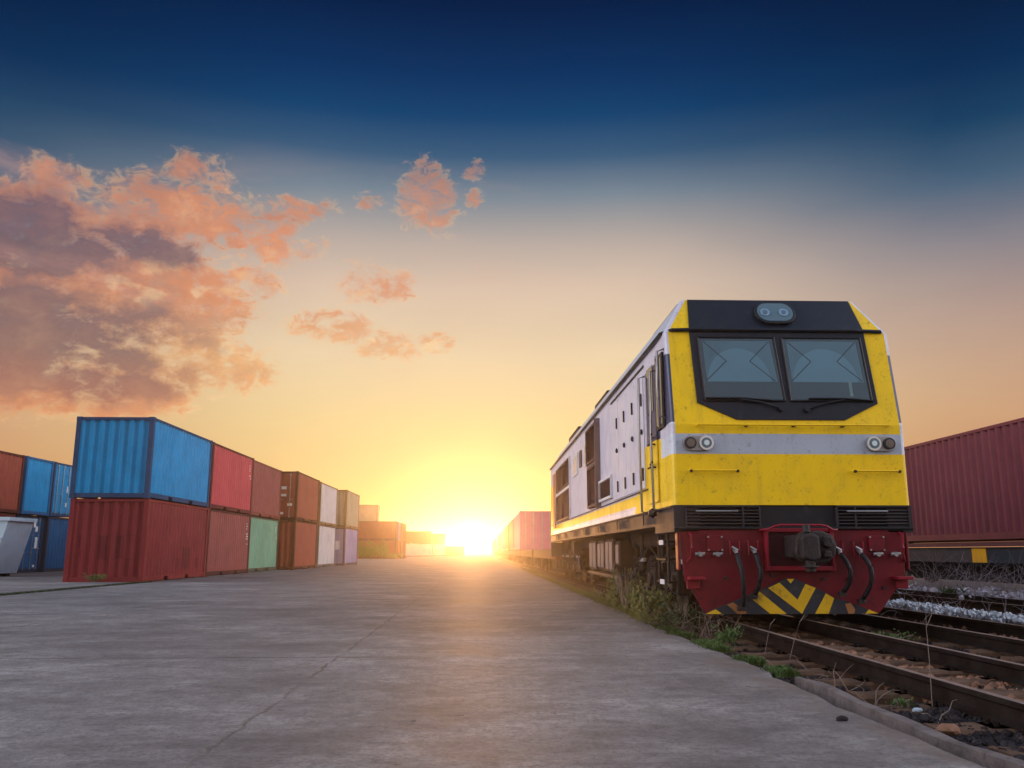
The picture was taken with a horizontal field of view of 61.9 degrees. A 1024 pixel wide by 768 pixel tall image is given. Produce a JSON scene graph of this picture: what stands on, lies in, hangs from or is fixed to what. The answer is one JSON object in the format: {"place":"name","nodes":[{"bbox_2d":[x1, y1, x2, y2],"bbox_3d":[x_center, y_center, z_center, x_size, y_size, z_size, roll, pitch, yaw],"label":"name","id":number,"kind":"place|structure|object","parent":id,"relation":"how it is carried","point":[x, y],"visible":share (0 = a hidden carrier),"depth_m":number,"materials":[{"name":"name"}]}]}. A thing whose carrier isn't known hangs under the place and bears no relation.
{"place":"outdoors","nodes":[
{"label":"outdoors","id":0,"kind":"place"},
{"bbox_2d":[0,555,437,593],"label":"yard","id":1,"kind":"structure","parent":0,"point":[26,581],"depth_m":27.34,"materials":[{"name":"concrete"}]},
{"bbox_2d":[0,513,15,516],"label":"shipping container","id":2,"kind":"object","parent":1,"relation":"on","point":[6,515],"visible":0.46,"depth_m":37.20,"materials":[{"name":"metal"}]},
{"bbox_2d":[0,451,25,513],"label":"shipping container","id":3,"kind":"object","parent":2,"relation":"on","point":[11,471],"visible":1,"depth_m":37.30,"materials":[{"name":"metal"}]},
{"bbox_2d":[0,517,37,575],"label":"skip bin","id":4,"kind":"object","parent":1,"relation":"on","point":[15,532],"visible":0.99,"depth_m":33.22,"materials":[{"name":"metal"}]},
{"bbox_2d":[10,514,44,573],"bbox_3d":[-25.089,7.274,38.814,6.101,2.591,2.446,0,-11,-2],"label":"shipping container","id":5,"kind":"object","parent":1,"relation":"on","point":[30,561],"visible":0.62,"depth_m":39.42,"materials":[{"name":"metal"}]},
{"bbox_2d":[9,456,54,515],"bbox_3d":[-24.905,4.723,39.323,6.070,2.591,2.446,0,-11,-2],"label":"shipping container","id":6,"kind":"object","parent":5,"relation":"on","point":[36,486],"visible":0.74,"depth_m":39.38,"materials":[{"name":"metal"}]},
{"bbox_2d":[25,518,41,569],"bbox_3d":[-22.112,7.387,39.438,0.107,2.371,1.069,0,-11,-2],"label":"door","id":7,"kind":"structure","parent":5,"relation":"in","point":[33,548],"depth_m":39.45,"materials":[{"name":"blue paint"}]},
{"bbox_2d":[39,516,68,571],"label":"shipping container","id":8,"kind":"object","parent":1,"relation":"on","point":[53,545],"visible":0.48,"depth_m":41.05,"materials":[{"name":"metal"}]},
{"bbox_2d":[7,462,71,516],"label":"shipping container","id":9,"kind":"object","parent":8,"relation":"on","point":[60,498],"visible":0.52,"depth_m":41.53,"materials":[{"name":"metal"}]},
{"bbox_2d":[52,464,66,513],"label":"door","id":10,"kind":"structure","parent":9,"relation":"in","point":[60,478],"depth_m":41.42,"materials":[{"name":"blue paint"}]},
{"bbox_2d":[62,466,71,513],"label":"door","id":11,"kind":"structure","parent":9,"relation":"in","point":[66,502],"depth_m":42.21,"materials":[{"name":"blue paint"}]},
{"bbox_2d":[62,498,209,581],"bbox_3d":[-12.777,5.464,29.624,2.446,2.591,6.070,0,-11,-2],"label":"shipping container","id":12,"kind":"object","parent":1,"relation":"on","point":[130,540],"visible":0.96,"depth_m":26.87,"materials":[{"name":"metal"}]},
{"bbox_2d":[69,416,212,507],"bbox_3d":[-12.805,2.902,30.076,2.446,2.591,6.070,0,-11,-2],"label":"shipping container","id":13,"kind":"object","parent":12,"relation":"on","point":[154,458],"visible":0.85,"depth_m":27.33,"materials":[{"name":"metal"}]},
{"bbox_2d":[205,508,251,576],"bbox_3d":[-13.034,6.671,35.751,2.446,2.591,6.070,0,-11,-2],"label":"shipping container","id":14,"kind":"object","parent":1,"relation":"on","point":[228,542],"visible":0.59,"depth_m":35.52,"materials":[{"name":"metal"}]},
{"bbox_2d":[209,442,253,514],"bbox_3d":[-13.066,4.128,36.302,2.446,2.591,6.070,0,-11,-2],"label":"shipping container","id":15,"kind":"object","parent":14,"relation":"on","point":[231,481],"visible":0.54,"depth_m":36.06,"materials":[{"name":"metal"}]},
{"bbox_2d":[248,516,278,571],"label":"shipping container","id":16,"kind":"object","parent":1,"relation":"on","point":[263,548],"visible":0.36,"depth_m":41.99,"materials":[{"name":"metal"}]},
{"bbox_2d":[251,460,281,519],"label":"shipping container","id":17,"kind":"object","parent":16,"relation":"on","point":[266,492],"visible":0.33,"depth_m":42.46,"materials":[{"name":"metal"}]},
{"bbox_2d":[277,520,317,569],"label":"shipping container","id":18,"kind":"object","parent":1,"relation":"on","point":[297,543],"visible":0.56,"depth_m":45.62,"materials":[{"name":"metal"}]},
{"bbox_2d":[274,471,319,523],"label":"shipping container","id":19,"kind":"object","parent":18,"relation":"on","point":[299,496],"visible":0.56,"depth_m":46.17,"materials":[{"name":"metal"}]},
{"bbox_2d":[280,473,295,517],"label":"door","id":20,"kind":"structure","parent":19,"relation":"in","point":[288,479],"depth_m":45.56,"materials":[{"name":"paint"}]},
{"bbox_2d":[316,524,335,567],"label":"shipping container","id":21,"kind":"object","parent":1,"relation":"on","point":[325,548],"visible":0.34,"depth_m":54.44,"materials":[{"name":"metal"}]},
{"bbox_2d":[314,482,337,526],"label":"shipping container","id":22,"kind":"object","parent":21,"relation":"on","point":[327,509],"visible":0.34,"depth_m":54.97,"materials":[{"name":"white metal"}]},
{"bbox_2d":[335,528,357,565],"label":"shipping container","id":23,"kind":"object","parent":1,"relation":"on","point":[346,546],"visible":0.43,"depth_m":59.46,"materials":[{"name":"metal"}]},
{"bbox_2d":[335,529,343,563],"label":"door","id":24,"kind":"structure","parent":23,"relation":"in","point":[339,532],"depth_m":58.70,"materials":[{"name":"paint"}]},
{"bbox_2d":[336,490,359,529],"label":"shipping container","id":25,"kind":"object","parent":23,"relation":"on","point":[348,501],"visible":0.52,"depth_m":60.09,"materials":[{"name":"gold metal"}]},
{"bbox_2d":[357,540,389,558],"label":"shrub","id":26,"kind":"object","parent":1,"relation":"on","point":[376,551],"visible":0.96,"depth_m":110.17,"materials":[{"name":"green plant"}]},
{"bbox_2d":[357,540,397,558],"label":"shipping container","id":27,"kind":"object","parent":1,"relation":"on","point":[393,544],"visible":0.48,"depth_m":119.37,"materials":[{"name":"metal"}]},
{"bbox_2d":[358,521,397,539],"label":"shipping container","id":28,"kind":"object","parent":27,"relation":"on","point":[377,530],"visible":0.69,"depth_m":119.76,"materials":[{"name":"metal"}]},
{"bbox_2d":[359,505,379,520],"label":"shipping container","id":29,"kind":"object","parent":28,"relation":"on","point":[369,512],"visible":0.28,"depth_m":125.91,"materials":[{"name":"metal"}]},
{"bbox_2d":[406,544,433,556],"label":"shipping container","id":30,"kind":"object","parent":1,"relation":"on","point":[419,549],"visible":0.8,"depth_m":176.19,"materials":[{"name":"metal"}]},
{"bbox_2d":[406,531,430,543],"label":"shipping container","id":31,"kind":"object","parent":30,"relation":"on","point":[418,537],"visible":0.72,"depth_m":176.68,"materials":[{"name":"metal"}]},
{"bbox_2d":[433,545,445,555],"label":"shipping container","id":32,"kind":"object","parent":1,"relation":"on","point":[439,550],"visible":0.45,"depth_m":199.62,"materials":[{"name":"metal"}]},
{"bbox_2d":[421,534,445,544],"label":"shipping container","id":33,"kind":"object","parent":32,"relation":"on","point":[438,539],"visible":0.48,"depth_m":200.11,"materials":[{"name":"metal"}]},
{"bbox_2d":[0,553,985,767],"bbox_3d":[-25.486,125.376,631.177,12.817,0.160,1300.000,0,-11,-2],"label":"road","id":34,"kind":"structure","parent":0,"point":[476,660],"depth_m":6.11,"materials":[{"name":"concrete"}]},
{"bbox_2d":[0,580,150,595],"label":"kerb grass","id":35,"kind":"structure","parent":34,"relation":"on","point":[29,591],"depth_m":21.57,"materials":[{"name":"green plant"}]},
{"bbox_2d":[446,546,464,555],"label":"shipping container","id":36,"kind":"object","parent":34,"relation":"on","point":[455,550],"visible":0.74,"depth_m":235.00,"materials":[{"name":"metal"}]},
{"bbox_2d":[605,567,646,609],"bbox_3d":[1.905,3.457,14.269,0.651,0.804,1.813,0,-11,-2],"label":"shrub","id":37,"kind":"object","parent":34,"relation":"on","point":[620,592],"visible":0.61,"depth_m":14.28,"materials":[{"name":"green plant"}]},
{"bbox_2d":[643,619,803,677],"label":"edge grass","id":38,"kind":"structure","parent":34,"relation":"on","point":[779,671],"depth_m":8.28,"materials":[{"name":"green plant"}]},
{"bbox_2d":[0,0,1023,552],"label":"sky","id":39,"kind":"structure","parent":0,"point":[395,255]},
{"bbox_2d":[465,553,1023,588],"bbox_3d":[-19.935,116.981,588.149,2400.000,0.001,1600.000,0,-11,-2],"label":"ground","id":40,"kind":"structure","parent":0,"point":[915,579],"depth_m":32.19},
{"bbox_2d":[520,567,669,627],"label":"verge grass","id":41,"kind":"structure","parent":40,"relation":"on","point":[572,588],"depth_m":16.61,"materials":[{"name":"green plant"}]},
{"bbox_2d":[527,568,1023,722],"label":"ballast bed","id":42,"kind":"object","parent":40,"relation":"on","point":[737,653],"visible":0.04,"depth_m":26.24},
{"bbox_2d":[586,586,614,600],"bbox_3d":[1.806,4.286,17.223,0.531,0.364,3.075,0,-11,-2],"label":"shrub","id":43,"kind":"object","parent":42,"relation":"on","point":[599,594],"visible":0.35,"depth_m":17.45,"materials":[{"name":"green plant"}]},
{"bbox_2d":[629,592,741,642],"bbox_3d":[2.292,3.163,10.873,1.658,1.012,2.584,5,-12,-24],"label":"bramble","id":44,"kind":"object","parent":42,"relation":"on","point":[701,630],"visible":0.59,"depth_m":10.64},
{"bbox_2d":[708,623,743,647],"bbox_3d":[2.341,2.742,9.281,0.367,0.279,0.426,-6,-13,27],"label":"weed","id":45,"kind":"object","parent":42,"relation":"on","point":[727,636],"visible":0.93,"depth_m":9.22,"materials":[{"name":"green plant"}]},
{"bbox_2d":[684,625,794,630],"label":"sleeper","id":46,"kind":"object","parent":42,"relation":"on","point":[774,627],"visible":0.14,"depth_m":11.75,"materials":[{"name":"brown wood"}]},
{"bbox_2d":[687,629,811,634],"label":"sleeper","id":47,"kind":"object","parent":42,"relation":"on","point":[787,631],"visible":0.16,"depth_m":11.15,"materials":[{"name":"brown wood"}]},
{"bbox_2d":[698,634,831,639],"bbox_3d":[3.343,3.190,10.622,2.000,0.136,0.236,0,-11,-1],"label":"sleeper","id":48,"kind":"object","parent":42,"relation":"on","point":[811,636],"visible":0.12,"depth_m":10.53,"materials":[{"name":"brown wood"}]},
{"bbox_2d":[710,639,852,645],"bbox_3d":[3.347,3.071,10.014,2.000,0.136,0.236,0,-11,-1],"label":"sleeper","id":49,"kind":"object","parent":42,"relation":"on","point":[824,641],"visible":0.2,"depth_m":9.92,"materials":[{"name":"brown wood"}]},
{"bbox_2d":[568,584,1023,759],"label":"dark ballast","id":50,"kind":"structure","parent":42,"relation":"on","point":[1008,739],"depth_m":5.30,"materials":[{"name":"gravel"}]},
{"bbox_2d":[623,579,678,618],"bbox_3d":[2.009,3.150,12.318,0.830,0.652,1.686,0,-11,-2],"label":"shrub","id":51,"kind":"object","parent":50,"relation":"on","point":[652,598],"visible":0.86,"depth_m":12.01,"materials":[{"name":"green plant"}]},
{"bbox_2d":[652,596,707,631],"bbox_3d":[2.189,3.001,11.080,0.716,0.468,1.010,0,-11,-2],"label":"shrub","id":52,"kind":"object","parent":50,"relation":"on","point":[672,617],"visible":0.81,"depth_m":10.88,"materials":[{"name":"green plant"}]},
{"bbox_2d":[935,723,960,735],"bbox_3d":[2.449,1.945,4.795,0.133,0.066,0.096,-2,-11,10],"label":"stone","id":53,"kind":"object","parent":50,"relation":"on","point":[948,729],"visible":0.86,"depth_m":4.77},
{"bbox_2d":[729,643,877,652],"bbox_3d":[3.349,2.924,9.333,2.000,0.160,0.236,0,-11,-1],"label":"sleeper","id":54,"kind":"object","parent":42,"relation":"on","point":[854,647],"visible":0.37,"depth_m":9.24,"materials":[{"name":"brown wood"}]},
{"bbox_2d":[741,649,904,660],"bbox_3d":[3.368,2.803,8.720,2.000,0.160,0.236,0,-11,-2],"label":"sleeper","id":55,"kind":"object","parent":42,"relation":"on","point":[779,655],"visible":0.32,"depth_m":8.63,"materials":[{"name":"brown wood"}]},
{"bbox_2d":[765,657,943,668],"bbox_3d":[3.409,2.680,8.096,2.000,0.160,0.237,0,-11,-2],"label":"sleeper","id":56,"kind":"object","parent":42,"relation":"on","point":[805,662],"visible":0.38,"depth_m":8.00,"materials":[{"name":"brown wood"}]},
{"bbox_2d":[727,618,1023,702],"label":"ballast between rails","id":57,"kind":"object","parent":42,"relation":"on","point":[991,685],"visible":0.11,"depth_m":7.76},
{"bbox_2d":[792,665,980,678],"bbox_3d":[3.420,2.561,7.491,2.000,0.160,0.236,0,-11,-1],"label":"sleeper","id":58,"kind":"object","parent":42,"relation":"on","point":[946,671],"visible":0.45,"depth_m":7.39,"materials":[{"name":"brown wood"}]},
{"bbox_2d":[835,623,942,628],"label":"sleeper","id":59,"kind":"object","parent":42,"relation":"on","point":[852,625],"visible":0.12,"depth_m":12.17,"materials":[{"name":"brown wood"}]},
{"bbox_2d":[871,628,920,640],"bbox_3d":[4.271,2.872,9.663,0.620,0.182,0.689,-10,-15,41],"label":"weed","id":60,"kind":"object","parent":42,"relation":"on","point":[894,635],"visible":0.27,"depth_m":9.61,"materials":[{"name":"green plant"}]},
{"bbox_2d":[885,689,915,708],"bbox_3d":[2.595,2.103,5.670,0.166,0.137,0.200,0,-11,-2],"label":"weed","id":61,"kind":"object","parent":42,"relation":"on","point":[901,702],"visible":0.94,"depth_m":5.67,"materials":[{"name":"green plant"}]},
{"bbox_2d":[794,676,1023,767],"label":"edging timber","id":62,"kind":"object","parent":42,"relation":"on","point":[841,699],"visible":0.72,"depth_m":4.82,"materials":[{"name":"grey wood"}]},
{"bbox_2d":[858,627,975,633],"bbox_3d":[5.555,3.390,11.637,1.600,0.136,0.236,0,-11,-2],"label":"sleeper","id":63,"kind":"object","parent":42,"relation":"on","point":[873,629],"visible":0.12,"depth_m":11.51,"materials":[{"name":"brown wood"}]},
{"bbox_2d":[813,674,1023,691],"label":"sleeper","id":64,"kind":"object","parent":42,"relation":"on","point":[849,683],"visible":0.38,"depth_m":6.83,"materials":[{"name":"brown wood"}]},
{"bbox_2d":[876,700,970,714],"bbox_3d":[3.478,2.210,5.707,2.000,0.160,0.236,0,-11,-1],"label":"sleeper","id":65,"kind":"object","parent":42,"relation":"on","point":[897,709],"visible":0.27,"depth_m":5.69,"materials":[{"name":"brown wood"}]},
{"bbox_2d":[845,687,1023,704],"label":"sleeper","id":66,"kind":"object","parent":42,"relation":"on","point":[868,697],"visible":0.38,"depth_m":6.21,"materials":[{"name":"brown wood"}]},
{"bbox_2d":[875,615,1018,655],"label":"siding ballast","id":67,"kind":"structure","parent":42,"relation":"on","point":[964,628],"depth_m":11.31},
{"bbox_2d":[874,590,1023,622],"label":"scattered twigs","id":68,"kind":"object","parent":42,"relation":"on","point":[933,611],"visible":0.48,"depth_m":12.94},
{"bbox_2d":[937,584,965,594],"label":"weed","id":69,"kind":"object","parent":42,"relation":"on","point":[953,591],"visible":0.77,"depth_m":18.34,"materials":[{"name":"green plant"}]},
{"bbox_2d":[885,598,1023,624],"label":"pale ballast windrow","id":70,"kind":"object","parent":42,"relation":"on","point":[999,616],"visible":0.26,"depth_m":13.09,"materials":[{"name":"gravel"}]},
{"bbox_2d":[890,593,1023,614],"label":"rail","id":71,"kind":"object","parent":42,"relation":"on","point":[997,607],"visible":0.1,"depth_m":15.63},
{"bbox_2d":[932,642,982,649],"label":"sleeper","id":72,"kind":"object","parent":42,"relation":"on","point":[948,645],"visible":0.19,"depth_m":9.57,"materials":[{"name":"brown wood"}]},
{"bbox_2d":[894,589,1023,604],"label":"rail","id":73,"kind":"object","parent":42,"relation":"on","point":[980,598],"visible":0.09,"depth_m":17.50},
{"bbox_2d":[898,582,1023,599],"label":"grey rubble heap","id":74,"kind":"object","parent":42,"relation":"on","point":[933,589],"visible":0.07,"depth_m":18.12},
{"bbox_2d":[897,546,1023,596],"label":"bramble","id":75,"kind":"object","parent":74,"relation":"on","point":[941,584],"visible":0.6,"depth_m":19.20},
{"bbox_2d":[918,549,1023,600],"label":"bramble","id":76,"kind":"object","parent":74,"relation":"on","point":[999,587],"visible":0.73,"depth_m":17.52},
{"bbox_2d":[904,541,1023,583],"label":"flat wagon","id":77,"kind":"object","parent":42,"relation":"on","point":[972,553],"visible":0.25,"depth_m":20.73,"materials":[{"name":"blue paint"}]},
{"bbox_2d":[904,417,1023,542],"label":"shipping container","id":78,"kind":"object","parent":77,"relation":"on","point":[967,486],"visible":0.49,"depth_m":20.36,"materials":[{"name":"metal"}]},
{"bbox_2d":[904,637,1023,641],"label":"sleeper","id":79,"kind":"object","parent":42,"relation":"on","point":[922,639],"visible":0.1,"depth_m":10.22,"materials":[{"name":"brown wood"}]},
{"bbox_2d":[922,718,1023,735],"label":"sleeper","id":80,"kind":"object","parent":42,"relation":"on","point":[990,726],"visible":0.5,"depth_m":5.03,"materials":[{"name":"brown wood"}]},
{"bbox_2d":[964,649,1016,656],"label":"sleeper","id":81,"kind":"object","parent":42,"relation":"on","point":[987,652],"visible":0.34,"depth_m":8.93,"materials":[{"name":"brown wood"}]},
{"bbox_2d":[988,746,1023,756],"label":"sleeper","id":82,"kind":"object","parent":42,"relation":"on","point":[1009,752],"visible":0.3,"depth_m":4.43,"materials":[{"name":"brown wood"}]},
{"bbox_2d":[1000,656,1023,663],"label":"sleeper","id":83,"kind":"object","parent":42,"relation":"on","point":[1020,659],"visible":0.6,"depth_m":8.35,"materials":[{"name":"brown wood"}]},
{"bbox_2d":[759,654,954,723],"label":"scattered twigs","id":84,"kind":"object","parent":40,"relation":"on","point":[875,704],"visible":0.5,"depth_m":6.23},
{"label":"sleeper","id":85,"kind":"object","parent":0,"visible":0},
{"bbox_2d":[496,556,1023,731],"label":"rail","id":86,"kind":"object","parent":85,"relation":"on","point":[1002,710],"visible":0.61,"depth_m":6.52,"materials":[{"name":"metal"}]},
{"bbox_2d":[508,551,520,562],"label":"flat wagon","id":87,"kind":"object","parent":86,"relation":"on","point":[512,556],"visible":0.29,"depth_m":78.02,"materials":[{"name":"metal"}]},
{"bbox_2d":[508,519,513,549],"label":"shipping container","id":88,"kind":"object","parent":87,"relation":"on","point":[511,535],"visible":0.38,"depth_m":75.04,"materials":[{"name":"metal"}]},
{"bbox_2d":[513,550,529,564],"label":"flat wagon","id":89,"kind":"object","parent":86,"relation":"on","point":[520,557],"visible":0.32,"depth_m":61.28,"materials":[{"name":"metal"}]},
{"bbox_2d":[513,511,550,549],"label":"shipping container","id":90,"kind":"object","parent":89,"relation":"on","point":[532,530],"visible":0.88,"depth_m":57.73,"materials":[{"name":"metal"}]},
{"bbox_2d":[522,512,537,547],"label":"door","id":91,"kind":"structure","parent":90,"relation":"in","point":[529,520],"depth_m":57.68,"materials":[{"name":"pink paint"}]},
{"bbox_2d":[538,512,550,547],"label":"door","id":92,"kind":"structure","parent":90,"relation":"in","point":[544,519],"depth_m":57.71,"materials":[{"name":"pink paint"}]},
{"bbox_2d":[521,550,544,568],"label":"flat wagon","id":93,"kind":"object","parent":86,"relation":"on","point":[528,554],"visible":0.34,"depth_m":47.49,"materials":[{"name":"metal"}]},
{"bbox_2d":[533,549,603,576],"bbox_3d":[2.489,7.380,35.444,2.440,1.020,14.200,0,-11,-2],"label":"flat wagon","id":94,"kind":"object","parent":86,"relation":"on","point":[549,561],"visible":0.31,"depth_m":35.48,"materials":[{"name":"metal"}]},
{"bbox_2d":[549,300,913,618],"bbox_3d":[3.045,2.532,19.302,3.165,4.294,19.630,0,-11,-2],"label":"diesel locomotive","id":95,"kind":"object","parent":86,"relation":"on","point":[720,458],"visible":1,"depth_m":10.42,"materials":[{"name":"paint"}]},
{"bbox_2d":[553,474,555,528],"bbox_3d":[1.339,3.719,27.051,0.028,1.700,0.700,0,-11,-2],"label":"rear cab door","id":96,"kind":"structure","parent":95,"relation":"in","point":[554,496],"depth_m":26.81,"materials":[{"name":"paint"}]},
{"bbox_2d":[573,452,577,476],"bbox_3d":[1.551,1.992,20.923,0.027,0.520,1.000,0,-11,-2],"label":"engine window","id":97,"kind":"structure","parent":95,"relation":"in","point":[575,458],"depth_m":20.74,"materials":[{"name":"white paint"}]},
{"bbox_2d":[611,400,619,500],"bbox_3d":[1.751,1.151,14.609,0.050,1.650,0.736,0,-11,-2],"label":"equipment door","id":98,"kind":"structure","parent":95,"relation":"in","point":[614,409],"depth_m":14.56,"materials":[{"name":"paint"}]},
{"bbox_2d":[617,394,626,497],"bbox_3d":[1.776,1.018,13.861,0.050,1.620,0.736,0,-11,-2],"label":"equipment door","id":99,"kind":"structure","parent":95,"relation":"in","point":[621,402],"depth_m":13.82,"materials":[{"name":"paint"}]},
{"bbox_2d":[625,387,635,494],"bbox_3d":[1.801,0.886,13.113,0.050,1.590,0.736,0,-11,-2],"label":"equipment door","id":100,"kind":"structure","parent":95,"relation":"in","point":[629,405],"depth_m":13.08,"materials":[{"name":"paint"}]},
{"bbox_2d":[633,378,645,491],"bbox_3d":[1.827,0.754,12.365,0.050,1.560,0.736,0,-11,-2],"label":"equipment door","id":101,"kind":"structure","parent":95,"relation":"in","point":[635,401],"depth_m":12.29,"materials":[{"name":"paint"}]},
{"bbox_2d":[645,356,659,503],"bbox_3d":[1.832,0.628,11.411,0.102,1.920,0.640,0,-11,-2],"label":"cab door","id":102,"kind":"structure","parent":95,"relation":"in","point":[650,366],"depth_m":11.29,"materials":[{"name":"yellow metal"}]},
{"bbox_2d":[655,352,665,430],"bbox_3d":[1.879,0.098,10.895,0.048,0.960,0.440,0,-11,-2],"label":"cab window frame","id":103,"kind":"structure","parent":95,"relation":"in","point":[661,423],"depth_m":10.76,"materials":[{"name":"black paint"}]},
{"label":"sleeper","id":104,"kind":"object","parent":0,"visible":0},
{"bbox_2d":[505,557,1023,685],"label":"rail","id":105,"kind":"object","parent":104,"relation":"on","point":[1007,671],"visible":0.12,"depth_m":8.44,"materials":[{"name":"metal"}]},
{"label":"sleeper","id":106,"kind":"object","parent":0,"visible":0},
{"bbox_2d":[818,614,1023,655],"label":"rail","id":107,"kind":"object","parent":106,"relation":"on","point":[1014,646],"visible":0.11,"depth_m":10.02,"materials":[{"name":"metal"}]},
{"bbox_2d":[871,607,1023,638],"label":"rail","id":108,"kind":"object","parent":106,"relation":"on","point":[997,628],"visible":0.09,"depth_m":11.54,"materials":[{"name":"metal"}]},
{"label":"flat wagon","id":109,"kind":"object","parent":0,"visible":0},
{"bbox_2d":[505,524,517,550],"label":"shipping container","id":110,"kind":"object","parent":109,"relation":"on","point":[506,537],"visible":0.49,"depth_m":90.96,"materials":[{"name":"metal"}]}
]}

